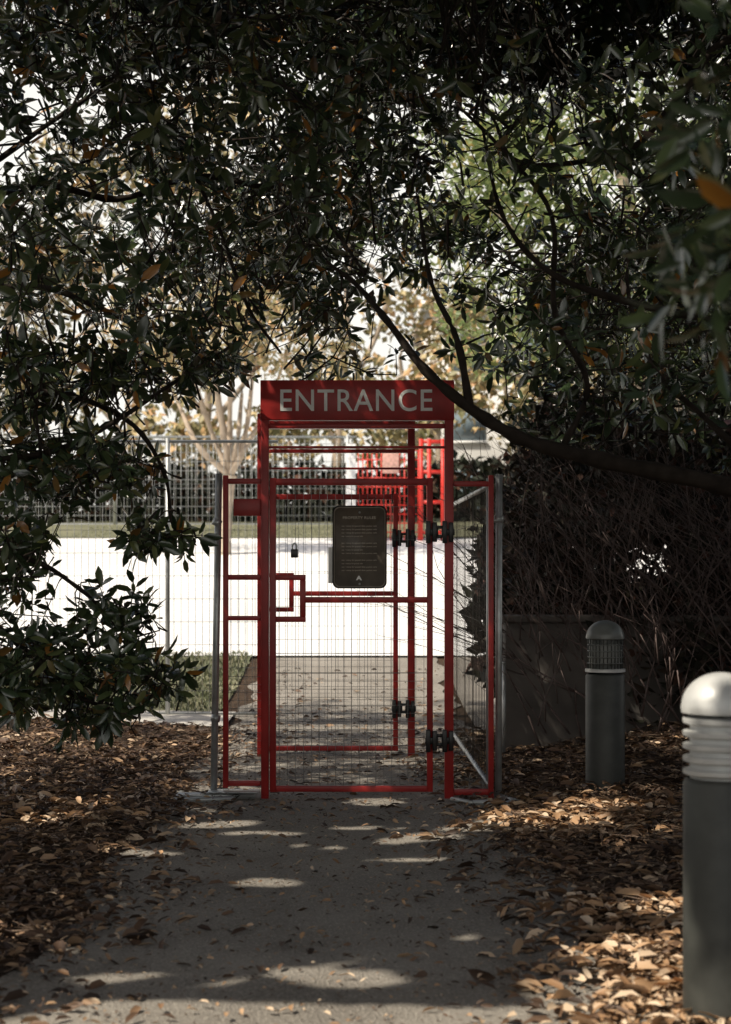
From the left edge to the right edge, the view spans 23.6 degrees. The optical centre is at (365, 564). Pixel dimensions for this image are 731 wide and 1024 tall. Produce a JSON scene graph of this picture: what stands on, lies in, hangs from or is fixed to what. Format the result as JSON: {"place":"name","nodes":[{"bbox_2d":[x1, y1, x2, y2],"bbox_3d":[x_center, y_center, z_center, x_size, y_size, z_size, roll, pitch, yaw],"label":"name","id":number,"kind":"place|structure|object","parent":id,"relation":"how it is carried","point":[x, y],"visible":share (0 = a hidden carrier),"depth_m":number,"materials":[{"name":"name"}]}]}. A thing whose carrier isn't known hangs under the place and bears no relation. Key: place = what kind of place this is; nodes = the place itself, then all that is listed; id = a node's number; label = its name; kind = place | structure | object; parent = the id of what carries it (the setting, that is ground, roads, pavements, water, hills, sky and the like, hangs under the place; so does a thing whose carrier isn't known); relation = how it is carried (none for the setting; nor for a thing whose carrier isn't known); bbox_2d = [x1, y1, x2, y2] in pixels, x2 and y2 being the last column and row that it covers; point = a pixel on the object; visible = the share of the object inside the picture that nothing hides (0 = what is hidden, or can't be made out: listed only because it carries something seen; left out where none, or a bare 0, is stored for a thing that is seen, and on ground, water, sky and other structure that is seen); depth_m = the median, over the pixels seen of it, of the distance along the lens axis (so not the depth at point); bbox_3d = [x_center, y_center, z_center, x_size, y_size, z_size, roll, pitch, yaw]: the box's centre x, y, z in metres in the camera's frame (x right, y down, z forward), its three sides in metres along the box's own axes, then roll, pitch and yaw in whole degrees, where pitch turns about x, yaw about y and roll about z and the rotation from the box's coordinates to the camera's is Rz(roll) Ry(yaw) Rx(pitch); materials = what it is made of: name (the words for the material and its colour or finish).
{"place":"outdoors","nodes":[
{"label":"outdoors","id":0,"kind":"place"},
{"bbox_2d":[23,708,232,725],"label":"concrete sidewalk","id":1,"kind":"structure","parent":0,"point":[195,719],"depth_m":14.76,"materials":[{"name":"grey concrete"}]},
{"bbox_2d":[23,656,250,710],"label":"lawn","id":2,"kind":"structure","parent":0,"point":[199,665],"depth_m":18.02,"materials":[{"name":"grass"}]},
{"bbox_2d":[2,516,485,537],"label":"lawn","id":3,"kind":"structure","parent":0,"point":[65,530],"depth_m":37.84,"materials":[{"name":"grass"}]},
{"bbox_2d":[0,449,569,522],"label":"hedge","id":4,"kind":"object","parent":3,"relation":"on","point":[486,468],"visible":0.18,"depth_m":39.87,"materials":[{"name":"green plant"}]},
{"bbox_2d":[0,31,729,510],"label":"background trees","id":5,"kind":"object","parent":3,"relation":"on","point":[376,435],"visible":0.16,"depth_m":46.94,"materials":[{"name":"beige plant"}]},
{"bbox_2d":[0,658,650,1023],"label":"asphalt path","id":6,"kind":"structure","parent":0,"point":[409,1007],"depth_m":6.72,"materials":[{"name":"grey asphalt"}]},
{"bbox_2d":[174,473,260,802],"bbox_3d":[-0.841,0.411,9.942,0.485,1.870,0.316,0,0,0],"label":"side fence panel","id":7,"kind":"object","parent":6,"relation":"on","point":[246,507],"visible":0.98,"depth_m":9.99,"materials":[{"name":"red paint"}]},
{"bbox_2d":[257,414,415,755],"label":"entrance gate","id":8,"kind":"structure","parent":6,"relation":"on","point":[409,704],"depth_m":12.18,"materials":[{"name":"red metal"}]},
{"bbox_2d":[260,380,454,798],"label":"entrance gate","id":9,"kind":"structure","parent":6,"relation":"on","point":[353,400],"depth_m":9.97,"materials":[{"name":"red metal"}]},
{"bbox_2d":[291,542,297,557],"bbox_3d":[-0.406,-0.085,9.975,0.041,0.087,0.030,0,0,0],"label":"padlock","id":10,"kind":"object","parent":9,"relation":"attached to","point":[294,553],"visible":1,"depth_m":9.96,"materials":[{"name":"black metal"}]},
{"bbox_2d":[328,506,386,587],"bbox_3d":[-0.046,-0.102,9.968,0.335,0.473,0.035,0,0,3],"label":"notice sign","id":11,"kind":"object","parent":9,"relation":"attached to","point":[357,554],"visible":1,"depth_m":9.96,"materials":[{"name":"black metal"}]},
{"bbox_2d":[454,478,487,788],"bbox_3d":[0.684,0.421,11.718,0.034,1.850,3.321,0,0,-1],"label":"walkway fence","id":12,"kind":"object","parent":6,"relation":"on","point":[457,698],"visible":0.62,"depth_m":11.31,"materials":[{"name":"metal"}]},
{"bbox_2d":[450,474,520,804],"bbox_3d":[0.674,0.415,9.866,0.398,1.869,0.363,0,0,0],"label":"side fence panel","id":13,"kind":"object","parent":6,"relation":"on","point":[497,519],"visible":0.84,"depth_m":9.98,"materials":[{"name":"red paint"}]},
{"bbox_2d":[0,538,666,655],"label":"paved plaza","id":14,"kind":"structure","parent":0,"point":[182,603],"depth_m":25.38,"materials":[{"name":"white concrete"}]},
{"bbox_2d":[74,265,354,554],"bbox_3d":[-2.777,-2.837,31.947,5.176,5.468,4.094,0,0,0],"label":"crape myrtle tree","id":15,"kind":"object","parent":14,"relation":"on","point":[230,461],"visible":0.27,"depth_m":31.90,"materials":[{"name":"beige plant"}]},
{"bbox_2d":[346,439,443,540],"bbox_3d":[0.599,-1.490,34.995,1.983,2.071,0.110,0,0,0],"label":"red barrier fence","id":16,"kind":"object","parent":14,"relation":"on","point":[390,459],"visible":0.59,"depth_m":34.96,"materials":[{"name":"metal"}]},
{"bbox_2d":[0,656,730,1023],"bbox_3d":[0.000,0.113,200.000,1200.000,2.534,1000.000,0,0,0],"label":"ground","id":17,"kind":"structure","parent":0,"point":[31,956],"depth_m":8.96,"materials":[{"name":"brown plant"}]},
{"bbox_2d":[0,438,277,714],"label":"fence","id":18,"kind":"object","parent":17,"relation":"on","point":[167,441],"visible":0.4,"depth_m":15.21,"materials":[{"name":"metal"}]},
{"bbox_2d":[1,436,355,524],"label":"fence","id":19,"kind":"object","parent":17,"relation":"on","point":[114,506],"visible":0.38,"depth_m":39.01,"materials":[{"name":"metal"}]},
{"bbox_2d":[0,0,464,753],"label":"magnolia tree","id":20,"kind":"object","parent":17,"relation":"on","point":[328,132],"visible":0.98,"depth_m":9.04,"materials":[{"name":"green plant"}]},
{"bbox_2d":[3,525,474,711],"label":"grass tufts","id":21,"kind":"object","parent":17,"relation":"on","point":[240,667],"visible":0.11,"depth_m":18.62,"materials":[{"name":"green plant"}]},
{"bbox_2d":[0,729,730,1023],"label":"dry leaf drift","id":22,"kind":"object","parent":17,"relation":"on","point":[640,964],"visible":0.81,"depth_m":6.58,"materials":[{"name":"brown plant"}]},
{"bbox_2d":[68,0,730,128],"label":"magnolia tree","id":23,"kind":"object","parent":17,"relation":"on","point":[602,21],"visible":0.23,"depth_m":11.53,"materials":[{"name":"green plant"}]},
{"bbox_2d":[616,0,730,403],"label":"magnolia branch","id":24,"kind":"object","parent":23,"relation":"attached to","point":[675,143],"visible":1,"depth_m":3.70,"materials":[{"name":"green plant"}]},
{"bbox_2d":[502,661,505,755],"bbox_3d":[0.959,1.008,12.100,0.030,0.676,0.030,0,0,22],"label":"marker post","id":25,"kind":"object","parent":17,"relation":"on","point":[503,707],"visible":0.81,"depth_m":12.09,"materials":[{"name":"metal"}]},
{"bbox_2d":[325,0,730,497],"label":"magnolia tree","id":26,"kind":"object","parent":17,"relation":"on","point":[575,321],"visible":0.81,"depth_m":9.36,"materials":[{"name":"green plant"}]},
{"bbox_2d":[338,370,730,746],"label":"shrub","id":27,"kind":"object","parent":17,"relation":"on","point":[588,542],"visible":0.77,"depth_m":12.33,"materials":[{"name":"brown plant"}]},
{"bbox_2d":[368,21,730,410],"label":"broadleaf tree","id":28,"kind":"object","parent":17,"relation":"on","point":[530,198],"visible":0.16,"depth_m":22.61,"materials":[{"name":"green plant"}]},
{"bbox_2d":[413,301,730,508],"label":"office building","id":29,"kind":"structure","parent":17,"relation":"on","point":[468,444],"depth_m":64.00,"materials":[{"name":"white glass"}]},
{"bbox_2d":[453,334,730,508],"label":"windows","id":30,"kind":"structure","parent":29,"relation":"in","point":[465,436],"depth_m":63.97,"materials":[{"name":"glass"}]},
{"bbox_2d":[585,620,624,791],"bbox_3d":[1.372,0.841,10.000,0.230,1.050,0.230,0,0,0],"label":"bollard","id":31,"kind":"object","parent":17,"relation":"on","point":[605,720],"visible":0.99,"depth_m":9.91,"materials":[{"name":"metal"}]},
{"bbox_2d":[502,615,730,753],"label":"retaining wall","id":32,"kind":"structure","parent":17,"relation":"on","point":[519,730],"depth_m":12.25,"materials":[{"name":"concrete"}]},
{"bbox_2d":[681,672,730,1023],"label":"bollard","id":33,"kind":"object","parent":17,"relation":"on","point":[706,700],"visible":0.98,"depth_m":5.01,"materials":[{"name":"metal"}]},
{"bbox_2d":[0,0,730,514],"label":"sky","id":34,"kind":"structure","parent":0,"point":[380,348],"materials":[{"name":"white"}]},
{"bbox_2d":[460,657,494,729],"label":"asphalt path","id":35,"kind":"structure","parent":0,"point":[461,678],"depth_m":16.90,"materials":[{"name":"grey asphalt"}]}
]}

